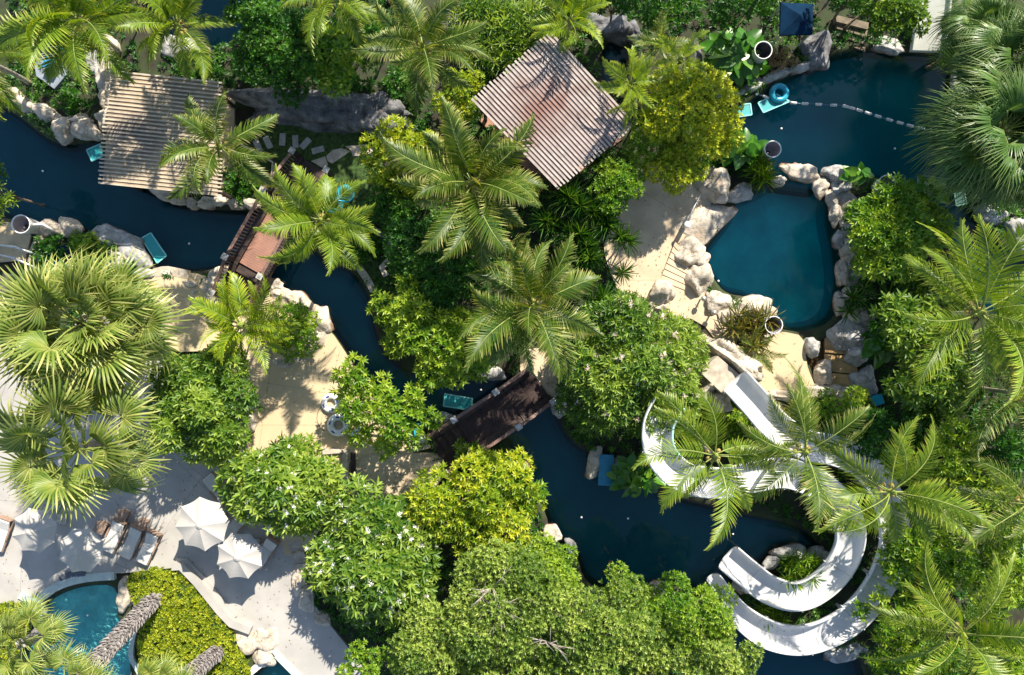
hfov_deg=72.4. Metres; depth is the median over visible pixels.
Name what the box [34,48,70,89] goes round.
garden slab
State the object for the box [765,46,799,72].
leafy shrub
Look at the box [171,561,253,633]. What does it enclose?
bench wall
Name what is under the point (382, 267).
stone kerb
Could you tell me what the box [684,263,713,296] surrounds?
boulder
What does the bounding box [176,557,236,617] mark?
bench step
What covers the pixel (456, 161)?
coconut palm
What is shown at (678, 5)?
broadleaf tree
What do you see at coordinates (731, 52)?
elephant ear plant
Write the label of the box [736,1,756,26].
broadleaf tree
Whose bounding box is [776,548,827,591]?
island plant
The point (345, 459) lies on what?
wall
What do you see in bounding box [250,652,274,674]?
pool coping
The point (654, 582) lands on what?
boulder
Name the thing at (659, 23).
areca palm
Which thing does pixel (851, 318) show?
boulder
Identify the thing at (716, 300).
boulder
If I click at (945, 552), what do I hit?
broadleaf tree
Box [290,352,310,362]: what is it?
boulder
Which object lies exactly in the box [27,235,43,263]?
boulder
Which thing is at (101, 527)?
wicker side table
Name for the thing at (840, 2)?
broadleaf tree
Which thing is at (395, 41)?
coconut palm
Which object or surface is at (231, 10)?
broadleaf tree
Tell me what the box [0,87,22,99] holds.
boulder
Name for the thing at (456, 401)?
floating mat
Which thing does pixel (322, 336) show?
boulder
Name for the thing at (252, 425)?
boulder
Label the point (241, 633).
boulder
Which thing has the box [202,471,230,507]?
sun lounger
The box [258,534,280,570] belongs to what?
sun lounger
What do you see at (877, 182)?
round tub
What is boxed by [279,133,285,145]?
stepping stone
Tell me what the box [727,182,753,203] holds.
boulder
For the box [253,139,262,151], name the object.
stepping stone
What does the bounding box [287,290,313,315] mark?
boulder
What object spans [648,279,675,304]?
boulder
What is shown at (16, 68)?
ground cover
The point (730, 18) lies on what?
broadleaf tree
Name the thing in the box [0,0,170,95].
coconut palm
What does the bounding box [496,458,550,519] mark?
broadleaf tree
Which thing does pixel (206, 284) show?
boulder
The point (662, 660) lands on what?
broadleaf tree
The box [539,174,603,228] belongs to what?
dracaena
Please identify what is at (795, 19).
blue canopy
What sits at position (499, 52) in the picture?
ginger clump
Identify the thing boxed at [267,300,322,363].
clipped bush
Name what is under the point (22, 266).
leafy shrub
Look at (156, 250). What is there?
floating mat
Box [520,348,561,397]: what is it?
paving bridge end
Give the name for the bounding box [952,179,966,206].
floating mat
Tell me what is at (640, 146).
broadleaf tree
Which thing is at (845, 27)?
broadleaf tree
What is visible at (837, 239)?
boulder
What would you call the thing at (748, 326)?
croton plant
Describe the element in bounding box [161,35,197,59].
boulder
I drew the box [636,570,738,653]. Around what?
broadleaf tree
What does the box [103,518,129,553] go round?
sun lounger
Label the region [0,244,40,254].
handrail
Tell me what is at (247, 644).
boulder
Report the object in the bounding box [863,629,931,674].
broadleaf tree
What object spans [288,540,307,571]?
plank steps
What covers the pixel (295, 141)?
stepping stone
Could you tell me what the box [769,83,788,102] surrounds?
swim tube
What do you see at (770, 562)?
boulder
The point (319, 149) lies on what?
stepping stone
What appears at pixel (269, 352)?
boulder
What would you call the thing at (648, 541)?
river water
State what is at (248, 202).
boulder
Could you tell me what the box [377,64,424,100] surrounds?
leafy shrub
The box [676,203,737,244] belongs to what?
boulder
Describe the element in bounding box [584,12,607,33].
boulder
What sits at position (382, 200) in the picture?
broadleaf tree
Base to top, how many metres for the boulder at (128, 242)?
0.932 m
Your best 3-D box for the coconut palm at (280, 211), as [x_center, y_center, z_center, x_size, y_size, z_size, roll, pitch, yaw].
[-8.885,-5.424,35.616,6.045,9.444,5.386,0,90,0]
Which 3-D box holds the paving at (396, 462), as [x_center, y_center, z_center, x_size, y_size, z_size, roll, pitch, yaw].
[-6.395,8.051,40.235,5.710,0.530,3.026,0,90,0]
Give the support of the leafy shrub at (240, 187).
on the lawn at (346, 167)
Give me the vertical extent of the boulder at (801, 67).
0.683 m
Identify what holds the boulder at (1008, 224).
on the ground at (898, 88)
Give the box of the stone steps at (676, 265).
[660,241,695,293]
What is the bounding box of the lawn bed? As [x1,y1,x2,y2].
[346,228,395,306]
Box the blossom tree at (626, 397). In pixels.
[551,288,710,441]
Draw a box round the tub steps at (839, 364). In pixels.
[823,338,857,392]
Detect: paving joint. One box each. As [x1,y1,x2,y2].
[168,453,279,559]
[252,380,324,392]
[259,352,272,446]
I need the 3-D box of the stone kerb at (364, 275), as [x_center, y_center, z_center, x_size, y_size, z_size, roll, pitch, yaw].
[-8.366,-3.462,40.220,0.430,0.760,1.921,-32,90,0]
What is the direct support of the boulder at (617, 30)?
on the ground at (898, 88)
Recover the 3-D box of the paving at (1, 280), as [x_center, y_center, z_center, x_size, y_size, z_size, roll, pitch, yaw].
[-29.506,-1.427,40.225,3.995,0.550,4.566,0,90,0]
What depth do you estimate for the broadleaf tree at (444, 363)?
36.48 m
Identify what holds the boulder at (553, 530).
on the ground at (898, 88)
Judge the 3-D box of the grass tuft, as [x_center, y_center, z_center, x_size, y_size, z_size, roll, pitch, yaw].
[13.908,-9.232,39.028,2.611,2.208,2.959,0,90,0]
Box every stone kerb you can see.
[356,264,374,292]
[374,227,394,277]
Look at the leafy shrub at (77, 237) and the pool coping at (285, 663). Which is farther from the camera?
the pool coping at (285, 663)
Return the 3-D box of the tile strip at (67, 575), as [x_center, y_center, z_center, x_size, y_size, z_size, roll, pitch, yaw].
[-25.038,13.525,39.906,1.554,0.188,0.421,-12,90,0]
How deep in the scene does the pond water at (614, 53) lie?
40.28 m
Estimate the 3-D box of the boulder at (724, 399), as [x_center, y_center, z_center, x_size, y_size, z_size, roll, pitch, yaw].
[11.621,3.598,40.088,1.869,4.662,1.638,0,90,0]
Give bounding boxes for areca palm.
[183,271,301,375]
[236,280,287,319]
[526,0,611,54]
[590,45,657,118]
[606,70,670,127]
[625,6,690,72]
[646,30,708,86]
[733,325,787,373]
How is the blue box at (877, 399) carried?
on the ground cover at (16, 68)
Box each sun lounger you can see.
[0,515,14,551]
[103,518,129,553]
[118,523,146,560]
[135,528,163,565]
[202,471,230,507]
[224,511,245,539]
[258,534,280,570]
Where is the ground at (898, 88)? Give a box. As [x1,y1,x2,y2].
[0,0,1023,674]
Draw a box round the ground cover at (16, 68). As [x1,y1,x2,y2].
[0,0,1023,674]
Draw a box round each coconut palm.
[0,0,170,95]
[0,16,40,119]
[104,0,236,85]
[157,89,279,200]
[251,163,380,275]
[279,0,389,56]
[351,0,495,115]
[378,95,547,273]
[455,228,602,383]
[631,383,796,550]
[729,355,877,532]
[808,414,994,548]
[855,540,1023,674]
[900,214,1023,411]
[949,456,1023,551]
[951,336,1023,461]
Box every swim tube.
[321,393,338,412]
[327,414,348,436]
[336,185,353,202]
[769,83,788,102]
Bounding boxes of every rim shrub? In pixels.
[836,279,882,324]
[861,276,930,340]
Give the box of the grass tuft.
[740,150,782,196]
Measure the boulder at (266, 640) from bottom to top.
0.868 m
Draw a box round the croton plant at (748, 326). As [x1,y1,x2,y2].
[709,299,789,358]
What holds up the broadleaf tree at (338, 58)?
on the ground at (898, 88)
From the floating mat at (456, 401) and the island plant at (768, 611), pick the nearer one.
the island plant at (768, 611)
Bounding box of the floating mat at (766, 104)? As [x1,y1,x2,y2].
[757,93,789,112]
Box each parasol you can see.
[12,508,67,552]
[59,528,105,571]
[175,497,229,550]
[217,533,262,578]
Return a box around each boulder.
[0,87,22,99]
[12,95,33,114]
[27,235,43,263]
[30,103,62,122]
[37,219,59,236]
[50,117,74,145]
[57,216,83,237]
[67,113,93,123]
[70,120,105,141]
[83,50,98,74]
[90,223,127,246]
[94,60,114,89]
[94,108,107,132]
[97,88,109,108]
[98,250,126,267]
[101,34,120,58]
[115,233,152,268]
[115,575,132,613]
[134,267,154,281]
[149,189,171,201]
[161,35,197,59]
[167,195,187,204]
[182,280,197,287]
[187,197,200,210]
[197,196,215,209]
[202,278,211,291]
[203,288,216,303]
[208,265,228,286]
[211,196,226,206]
[226,197,245,209]
[231,628,253,635]
[235,632,257,654]
[239,406,257,431]
[243,197,261,209]
[252,649,275,667]
[255,627,279,651]
[260,344,271,358]
[268,278,283,291]
[270,358,293,367]
[271,287,294,302]
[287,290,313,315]
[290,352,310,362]
[291,562,306,596]
[298,582,315,612]
[307,304,333,333]
[307,331,327,353]
[313,610,330,625]
[434,411,453,424]
[440,9,462,33]
[477,366,505,380]
[542,523,561,542]
[550,397,563,418]
[564,538,576,553]
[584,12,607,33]
[584,445,602,479]
[601,14,633,46]
[628,19,642,45]
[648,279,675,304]
[650,580,667,596]
[654,303,668,310]
[674,236,705,265]
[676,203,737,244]
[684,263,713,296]
[688,38,701,74]
[689,378,715,402]
[692,166,730,203]
[697,252,710,265]
[697,335,763,382]
[703,391,732,413]
[705,290,731,314]
[721,308,741,324]
[726,324,749,340]
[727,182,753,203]
[730,86,745,96]
[731,580,748,594]
[737,294,771,314]
[743,77,764,91]
[761,555,779,570]
[762,67,790,83]
[764,306,777,316]
[768,389,799,401]
[768,542,806,559]
[770,175,786,188]
[778,162,819,183]
[788,61,809,75]
[795,383,841,398]
[800,29,831,75]
[803,337,819,358]
[804,545,828,564]
[812,177,829,200]
[812,359,832,385]
[820,165,845,182]
[823,642,868,663]
[824,189,840,207]
[826,317,865,350]
[828,204,842,228]
[829,181,851,194]
[830,229,843,249]
[832,291,846,316]
[833,386,852,403]
[834,259,848,286]
[838,242,861,265]
[840,211,852,236]
[840,345,868,366]
[841,191,856,207]
[841,287,857,299]
[842,310,859,323]
[848,364,877,396]
[849,266,860,281]
[858,311,874,330]
[871,36,904,55]
[949,69,962,93]
[972,203,1009,225]
[1001,216,1023,238]
[1014,235,1023,251]
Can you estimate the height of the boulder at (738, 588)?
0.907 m
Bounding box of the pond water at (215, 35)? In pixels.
[140,0,280,51]
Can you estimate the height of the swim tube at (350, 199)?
0.316 m
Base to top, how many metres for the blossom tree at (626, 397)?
6.162 m
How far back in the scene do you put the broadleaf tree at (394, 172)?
36.82 m
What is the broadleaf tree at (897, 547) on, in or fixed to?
on the ground at (898, 88)
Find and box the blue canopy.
[768,3,812,48]
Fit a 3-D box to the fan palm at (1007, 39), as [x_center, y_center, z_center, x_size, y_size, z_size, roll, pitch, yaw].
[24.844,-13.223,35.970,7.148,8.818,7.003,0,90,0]
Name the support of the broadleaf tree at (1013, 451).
on the ground at (898, 88)
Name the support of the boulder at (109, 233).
on the ground at (898, 88)
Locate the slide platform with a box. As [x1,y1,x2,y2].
[697,355,738,394]
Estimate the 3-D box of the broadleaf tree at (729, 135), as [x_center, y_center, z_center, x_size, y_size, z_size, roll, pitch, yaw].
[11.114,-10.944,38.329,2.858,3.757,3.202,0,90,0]
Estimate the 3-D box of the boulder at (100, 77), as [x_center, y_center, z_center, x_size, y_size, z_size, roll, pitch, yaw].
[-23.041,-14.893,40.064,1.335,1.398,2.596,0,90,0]
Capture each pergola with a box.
[98,70,235,198]
[471,32,634,195]
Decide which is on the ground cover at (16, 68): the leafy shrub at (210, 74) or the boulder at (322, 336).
the leafy shrub at (210, 74)
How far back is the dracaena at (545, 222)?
38.01 m
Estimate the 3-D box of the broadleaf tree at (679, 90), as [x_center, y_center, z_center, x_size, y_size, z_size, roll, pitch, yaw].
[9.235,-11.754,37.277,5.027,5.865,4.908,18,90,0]
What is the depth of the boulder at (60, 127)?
39.57 m
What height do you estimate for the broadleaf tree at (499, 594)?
7.290 m
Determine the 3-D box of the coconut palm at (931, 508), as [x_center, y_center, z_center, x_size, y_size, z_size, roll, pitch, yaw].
[17.224,6.690,35.158,7.932,10.367,6.391,0,90,0]
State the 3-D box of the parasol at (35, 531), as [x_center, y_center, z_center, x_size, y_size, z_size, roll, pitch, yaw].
[-25.627,10.352,38.474,2.323,2.852,2.323,-37,90,0]
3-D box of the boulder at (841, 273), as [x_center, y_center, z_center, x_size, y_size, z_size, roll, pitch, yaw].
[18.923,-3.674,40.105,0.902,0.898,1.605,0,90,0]
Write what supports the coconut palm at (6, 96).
on the ground at (898, 88)
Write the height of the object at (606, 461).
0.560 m
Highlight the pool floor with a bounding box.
[28,585,130,674]
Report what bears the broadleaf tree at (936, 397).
on the ground at (898, 88)
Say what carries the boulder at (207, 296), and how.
on the paving sand
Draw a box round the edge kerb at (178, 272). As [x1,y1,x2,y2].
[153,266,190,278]
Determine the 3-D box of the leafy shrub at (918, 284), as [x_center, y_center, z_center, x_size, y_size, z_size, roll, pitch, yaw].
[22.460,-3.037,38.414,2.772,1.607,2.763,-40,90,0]
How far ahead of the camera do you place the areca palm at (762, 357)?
38.18 m
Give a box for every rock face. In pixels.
[226,87,410,133]
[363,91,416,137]
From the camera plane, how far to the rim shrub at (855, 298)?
38.90 m
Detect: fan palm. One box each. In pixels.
[0,243,191,412]
[0,367,171,525]
[0,589,77,674]
[44,588,164,674]
[134,644,224,674]
[901,54,1023,219]
[924,0,1023,75]
[934,0,1023,132]
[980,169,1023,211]
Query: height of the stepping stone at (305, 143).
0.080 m
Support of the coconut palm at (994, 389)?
on the ground at (898, 88)
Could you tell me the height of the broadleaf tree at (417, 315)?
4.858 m
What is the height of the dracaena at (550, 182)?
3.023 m
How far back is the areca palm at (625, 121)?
35.84 m
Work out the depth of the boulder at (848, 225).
39.88 m
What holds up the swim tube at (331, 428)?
on the paving sand
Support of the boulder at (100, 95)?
on the ground at (898, 88)
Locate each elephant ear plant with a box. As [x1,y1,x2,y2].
[606,452,665,497]
[700,27,770,85]
[717,127,768,169]
[839,162,874,184]
[861,319,901,369]
[909,174,949,205]
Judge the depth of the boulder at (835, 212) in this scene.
39.84 m
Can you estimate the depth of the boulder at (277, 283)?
39.78 m
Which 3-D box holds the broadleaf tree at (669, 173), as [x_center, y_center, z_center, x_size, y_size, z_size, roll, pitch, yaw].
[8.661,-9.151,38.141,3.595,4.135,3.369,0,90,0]
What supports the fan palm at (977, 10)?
on the ground at (898, 88)
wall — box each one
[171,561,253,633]
[322,448,349,495]
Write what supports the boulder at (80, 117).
on the ground at (898, 88)
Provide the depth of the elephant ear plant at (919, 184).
38.56 m
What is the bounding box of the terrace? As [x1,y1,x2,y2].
[0,352,361,674]
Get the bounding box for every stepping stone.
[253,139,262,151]
[263,136,272,148]
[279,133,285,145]
[292,135,298,147]
[299,137,311,149]
[311,146,324,153]
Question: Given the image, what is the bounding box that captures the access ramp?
[909,0,951,52]
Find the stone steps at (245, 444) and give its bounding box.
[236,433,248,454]
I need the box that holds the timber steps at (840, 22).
[833,16,868,51]
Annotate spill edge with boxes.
[767,186,813,197]
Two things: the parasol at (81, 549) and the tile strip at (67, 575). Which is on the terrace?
the parasol at (81, 549)
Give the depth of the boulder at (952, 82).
39.96 m
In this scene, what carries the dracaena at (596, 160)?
on the ground at (898, 88)
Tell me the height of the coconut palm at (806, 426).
10.055 m
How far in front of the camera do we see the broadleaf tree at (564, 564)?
35.20 m
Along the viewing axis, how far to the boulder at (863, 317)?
39.79 m
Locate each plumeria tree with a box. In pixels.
[213,432,347,541]
[299,472,442,629]
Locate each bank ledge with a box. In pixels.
[717,300,772,337]
[838,191,872,326]
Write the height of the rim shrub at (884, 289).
3.278 m
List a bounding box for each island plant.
[750,598,791,637]
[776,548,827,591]
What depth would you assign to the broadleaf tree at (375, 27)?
36.70 m
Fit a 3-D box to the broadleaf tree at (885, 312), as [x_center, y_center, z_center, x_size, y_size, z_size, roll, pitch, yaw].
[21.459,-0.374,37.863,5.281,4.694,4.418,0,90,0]
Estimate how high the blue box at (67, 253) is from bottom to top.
0.660 m
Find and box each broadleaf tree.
[0,162,44,226]
[141,345,263,469]
[221,0,281,43]
[229,0,346,109]
[301,20,367,99]
[328,351,373,400]
[332,369,445,461]
[334,638,406,674]
[348,5,400,73]
[357,114,442,209]
[362,171,419,234]
[365,263,467,360]
[382,206,504,315]
[386,595,504,674]
[403,445,547,566]
[408,306,492,394]
[431,531,580,665]
[474,634,557,674]
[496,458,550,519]
[508,531,582,603]
[525,571,674,674]
[540,0,599,29]
[587,155,648,220]
[588,647,700,674]
[597,0,639,21]
[603,559,654,610]
[621,110,679,165]
[635,0,705,39]
[636,61,744,160]
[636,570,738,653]
[641,134,709,196]
[666,617,764,674]
[697,107,745,163]
[705,0,774,33]
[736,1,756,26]
[814,0,844,16]
[827,0,868,23]
[843,0,877,29]
[843,171,957,286]
[846,405,933,481]
[850,583,938,646]
[859,0,932,39]
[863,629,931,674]
[866,521,929,572]
[869,288,965,365]
[879,334,981,433]
[881,507,980,596]
[903,413,998,504]
[915,633,972,674]
[925,17,969,69]
[944,417,1023,486]
[944,620,1023,674]
[946,470,1023,568]
[959,549,1023,624]
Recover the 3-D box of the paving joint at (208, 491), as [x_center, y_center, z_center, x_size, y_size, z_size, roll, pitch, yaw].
[-16.500,9.546,39.896,9.070,0.003,0.022,44,90,0]
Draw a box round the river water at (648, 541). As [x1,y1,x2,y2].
[0,107,862,674]
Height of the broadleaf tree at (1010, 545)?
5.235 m
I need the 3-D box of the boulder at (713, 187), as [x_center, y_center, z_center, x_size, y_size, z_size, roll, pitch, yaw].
[11.512,-8.704,40.055,1.981,2.440,2.434,-45,90,0]
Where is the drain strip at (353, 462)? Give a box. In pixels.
[351,452,355,494]
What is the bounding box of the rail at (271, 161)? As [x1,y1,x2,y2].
[240,144,274,178]
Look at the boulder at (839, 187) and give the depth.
39.70 m
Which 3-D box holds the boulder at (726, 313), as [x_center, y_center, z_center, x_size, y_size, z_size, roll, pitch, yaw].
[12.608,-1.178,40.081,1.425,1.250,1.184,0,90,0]
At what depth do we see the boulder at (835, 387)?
39.64 m
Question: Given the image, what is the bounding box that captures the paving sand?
[143,273,430,555]
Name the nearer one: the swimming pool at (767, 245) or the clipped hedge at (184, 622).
the clipped hedge at (184, 622)
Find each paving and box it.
[0,273,20,348]
[350,452,444,503]
[691,332,814,399]
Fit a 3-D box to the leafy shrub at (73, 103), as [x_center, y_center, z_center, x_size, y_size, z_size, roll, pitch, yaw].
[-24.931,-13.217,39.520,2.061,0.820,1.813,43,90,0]
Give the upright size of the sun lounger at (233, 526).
0.630 m
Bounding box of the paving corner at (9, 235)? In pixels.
[0,222,31,261]
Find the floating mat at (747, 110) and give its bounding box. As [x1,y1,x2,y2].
[738,103,752,116]
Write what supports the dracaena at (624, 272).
on the ground at (898, 88)
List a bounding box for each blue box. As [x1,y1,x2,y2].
[45,243,76,264]
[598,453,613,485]
[868,394,884,405]
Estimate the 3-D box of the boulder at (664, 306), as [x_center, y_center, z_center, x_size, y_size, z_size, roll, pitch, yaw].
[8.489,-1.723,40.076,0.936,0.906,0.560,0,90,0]
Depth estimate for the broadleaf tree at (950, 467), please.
35.66 m
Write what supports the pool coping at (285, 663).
on the ground at (898, 88)
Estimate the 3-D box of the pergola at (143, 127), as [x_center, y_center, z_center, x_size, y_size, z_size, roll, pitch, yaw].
[-18.576,-10.970,38.784,6.594,3.633,7.004,0,90,0]
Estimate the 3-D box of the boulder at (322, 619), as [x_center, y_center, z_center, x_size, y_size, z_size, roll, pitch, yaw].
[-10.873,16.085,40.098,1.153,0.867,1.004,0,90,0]
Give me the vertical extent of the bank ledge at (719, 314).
1.410 m
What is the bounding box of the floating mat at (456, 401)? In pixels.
[443,393,472,409]
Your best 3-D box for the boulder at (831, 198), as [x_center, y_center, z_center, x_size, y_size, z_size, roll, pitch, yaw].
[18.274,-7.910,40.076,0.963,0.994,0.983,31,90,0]
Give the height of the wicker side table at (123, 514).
0.445 m
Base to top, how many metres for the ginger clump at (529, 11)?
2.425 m
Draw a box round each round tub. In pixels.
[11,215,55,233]
[751,41,771,62]
[760,141,780,158]
[760,316,782,333]
[871,175,895,191]
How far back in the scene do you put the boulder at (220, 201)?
39.68 m
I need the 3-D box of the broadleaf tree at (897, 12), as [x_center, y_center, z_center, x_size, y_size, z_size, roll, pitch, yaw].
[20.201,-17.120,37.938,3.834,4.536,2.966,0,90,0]
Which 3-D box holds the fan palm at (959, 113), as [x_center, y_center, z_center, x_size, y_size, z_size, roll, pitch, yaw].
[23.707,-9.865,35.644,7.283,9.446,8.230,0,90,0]
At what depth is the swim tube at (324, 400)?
39.60 m
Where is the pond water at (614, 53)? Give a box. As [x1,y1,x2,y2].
[601,43,626,88]
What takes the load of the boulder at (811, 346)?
on the ground at (898, 88)
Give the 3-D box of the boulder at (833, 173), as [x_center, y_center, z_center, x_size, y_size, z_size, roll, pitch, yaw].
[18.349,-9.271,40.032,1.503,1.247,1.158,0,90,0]
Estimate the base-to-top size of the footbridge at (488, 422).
2.630 m
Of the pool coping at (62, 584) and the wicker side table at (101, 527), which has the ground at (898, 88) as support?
the pool coping at (62, 584)
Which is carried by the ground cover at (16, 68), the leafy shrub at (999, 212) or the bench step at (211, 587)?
the leafy shrub at (999, 212)
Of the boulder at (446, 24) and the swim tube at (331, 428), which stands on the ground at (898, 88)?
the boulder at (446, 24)
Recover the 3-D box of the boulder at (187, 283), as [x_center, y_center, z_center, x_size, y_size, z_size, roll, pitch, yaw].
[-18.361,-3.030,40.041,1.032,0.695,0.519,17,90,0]
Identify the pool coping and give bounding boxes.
[18,591,51,615]
[32,572,116,610]
[128,630,138,674]
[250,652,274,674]
[272,649,300,674]
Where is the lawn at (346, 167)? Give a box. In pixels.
[222,124,382,216]
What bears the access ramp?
on the ground at (898, 88)
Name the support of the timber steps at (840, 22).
on the ground at (898, 88)
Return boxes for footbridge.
[207,146,334,312]
[420,367,556,472]
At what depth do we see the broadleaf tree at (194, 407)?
36.05 m
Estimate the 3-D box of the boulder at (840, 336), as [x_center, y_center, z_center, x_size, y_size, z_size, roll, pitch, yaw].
[19.119,-0.083,39.995,2.031,1.634,1.999,-40,90,0]
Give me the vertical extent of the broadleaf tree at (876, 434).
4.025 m
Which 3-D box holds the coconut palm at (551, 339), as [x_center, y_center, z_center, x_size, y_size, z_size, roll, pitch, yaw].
[0.821,-1.355,35.548,7.360,9.515,7.266,0,90,0]
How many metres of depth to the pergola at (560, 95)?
36.89 m
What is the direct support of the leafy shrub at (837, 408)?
on the ground at (898, 88)
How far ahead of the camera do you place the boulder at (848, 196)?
39.75 m
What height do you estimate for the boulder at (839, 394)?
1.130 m
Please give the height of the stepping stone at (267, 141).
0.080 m
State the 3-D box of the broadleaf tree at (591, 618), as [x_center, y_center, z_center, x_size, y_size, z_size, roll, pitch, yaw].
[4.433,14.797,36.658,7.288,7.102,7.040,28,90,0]
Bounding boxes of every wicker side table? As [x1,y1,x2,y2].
[92,520,109,534]
[115,508,130,521]
[136,517,149,528]
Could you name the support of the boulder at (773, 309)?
on the ground at (898, 88)
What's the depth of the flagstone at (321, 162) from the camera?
39.90 m
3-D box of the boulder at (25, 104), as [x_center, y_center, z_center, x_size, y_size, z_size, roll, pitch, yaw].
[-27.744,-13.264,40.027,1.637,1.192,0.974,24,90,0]
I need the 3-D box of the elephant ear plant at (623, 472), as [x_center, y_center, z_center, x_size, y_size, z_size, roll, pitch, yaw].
[6.893,7.665,39.134,3.282,1.769,2.546,0,90,0]
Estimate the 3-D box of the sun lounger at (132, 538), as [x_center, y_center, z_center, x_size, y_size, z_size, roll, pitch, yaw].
[-21.490,11.553,39.585,0.900,0.630,1.985,25,90,0]
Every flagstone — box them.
[312,156,327,167]
[326,148,348,163]
[346,144,373,155]
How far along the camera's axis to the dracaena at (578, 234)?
37.58 m
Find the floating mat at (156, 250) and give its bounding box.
[141,232,166,262]
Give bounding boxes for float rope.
[756,93,924,128]
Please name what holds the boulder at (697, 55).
on the ground at (898, 88)
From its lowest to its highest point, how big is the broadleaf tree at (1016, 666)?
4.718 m
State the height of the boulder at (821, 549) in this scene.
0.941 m
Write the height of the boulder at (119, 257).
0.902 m
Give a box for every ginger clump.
[446,5,538,78]
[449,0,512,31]
[488,0,560,62]
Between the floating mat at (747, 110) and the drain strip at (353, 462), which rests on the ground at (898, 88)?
the drain strip at (353, 462)
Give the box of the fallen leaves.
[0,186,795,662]
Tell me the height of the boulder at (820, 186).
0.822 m
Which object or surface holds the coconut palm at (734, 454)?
on the ground at (898, 88)
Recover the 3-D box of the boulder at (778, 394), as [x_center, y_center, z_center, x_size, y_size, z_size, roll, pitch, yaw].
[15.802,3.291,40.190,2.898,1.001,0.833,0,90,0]
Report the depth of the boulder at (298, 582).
39.73 m
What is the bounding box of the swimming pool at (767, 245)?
[709,193,823,322]
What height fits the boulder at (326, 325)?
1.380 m
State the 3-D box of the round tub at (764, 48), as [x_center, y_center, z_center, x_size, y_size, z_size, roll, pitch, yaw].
[13.617,-15.566,38.950,0.975,2.100,0.975,0,90,0]
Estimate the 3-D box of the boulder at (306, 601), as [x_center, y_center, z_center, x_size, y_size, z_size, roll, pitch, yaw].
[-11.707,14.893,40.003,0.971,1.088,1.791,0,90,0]
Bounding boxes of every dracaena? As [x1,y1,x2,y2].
[526,199,574,241]
[535,169,577,187]
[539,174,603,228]
[549,211,604,264]
[562,240,610,273]
[572,191,625,244]
[577,280,620,330]
[580,144,623,187]
[604,220,643,261]
[607,258,638,285]
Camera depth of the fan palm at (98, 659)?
34.28 m
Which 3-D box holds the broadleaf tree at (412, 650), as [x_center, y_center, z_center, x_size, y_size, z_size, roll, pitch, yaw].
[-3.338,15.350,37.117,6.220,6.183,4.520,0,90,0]
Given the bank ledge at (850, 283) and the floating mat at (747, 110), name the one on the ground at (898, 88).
the bank ledge at (850, 283)
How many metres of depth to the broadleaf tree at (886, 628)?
36.59 m
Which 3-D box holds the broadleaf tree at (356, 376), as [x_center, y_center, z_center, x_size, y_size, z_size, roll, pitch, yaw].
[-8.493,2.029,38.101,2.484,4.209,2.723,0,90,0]
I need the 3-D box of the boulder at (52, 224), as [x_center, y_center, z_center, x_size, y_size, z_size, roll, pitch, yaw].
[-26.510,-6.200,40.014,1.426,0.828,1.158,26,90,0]
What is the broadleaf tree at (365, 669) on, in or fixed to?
on the ground at (898, 88)
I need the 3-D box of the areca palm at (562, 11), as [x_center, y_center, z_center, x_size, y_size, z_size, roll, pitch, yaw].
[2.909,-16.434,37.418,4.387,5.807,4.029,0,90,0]
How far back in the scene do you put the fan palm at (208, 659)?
34.55 m
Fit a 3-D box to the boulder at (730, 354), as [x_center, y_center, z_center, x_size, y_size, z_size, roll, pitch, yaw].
[12.301,1.137,39.769,4.355,5.227,1.498,40,90,0]
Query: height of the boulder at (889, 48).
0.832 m
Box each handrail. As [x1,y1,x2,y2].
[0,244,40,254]
[0,254,37,268]
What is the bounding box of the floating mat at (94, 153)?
[86,143,103,161]
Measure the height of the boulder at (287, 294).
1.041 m
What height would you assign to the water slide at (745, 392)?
4.365 m
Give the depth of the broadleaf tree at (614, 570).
35.44 m
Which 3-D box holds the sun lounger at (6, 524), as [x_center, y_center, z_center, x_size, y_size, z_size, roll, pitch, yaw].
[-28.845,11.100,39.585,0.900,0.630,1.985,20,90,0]
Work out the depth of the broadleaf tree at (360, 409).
36.42 m
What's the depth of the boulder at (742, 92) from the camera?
39.73 m
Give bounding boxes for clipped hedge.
[0,600,33,674]
[126,566,251,674]
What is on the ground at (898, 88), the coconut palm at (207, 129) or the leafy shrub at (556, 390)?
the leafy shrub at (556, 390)
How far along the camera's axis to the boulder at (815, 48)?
39.62 m
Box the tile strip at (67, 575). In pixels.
[58,571,85,580]
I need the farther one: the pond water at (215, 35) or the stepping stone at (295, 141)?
the pond water at (215, 35)
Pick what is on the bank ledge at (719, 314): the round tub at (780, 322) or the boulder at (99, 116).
the round tub at (780, 322)
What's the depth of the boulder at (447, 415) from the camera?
39.75 m
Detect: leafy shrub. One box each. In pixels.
[21,261,45,276]
[29,235,66,266]
[50,86,92,116]
[65,229,108,263]
[174,51,221,79]
[220,166,262,202]
[327,72,375,93]
[345,231,383,268]
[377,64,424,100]
[431,66,486,128]
[452,436,488,469]
[553,365,582,399]
[686,404,730,445]
[726,407,768,451]
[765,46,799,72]
[783,398,818,418]
[813,384,875,432]
[900,259,948,304]
[989,196,1023,215]
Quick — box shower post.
[681,194,701,229]
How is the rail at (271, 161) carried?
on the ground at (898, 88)
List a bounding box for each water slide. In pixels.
[641,395,866,612]
[707,371,910,655]

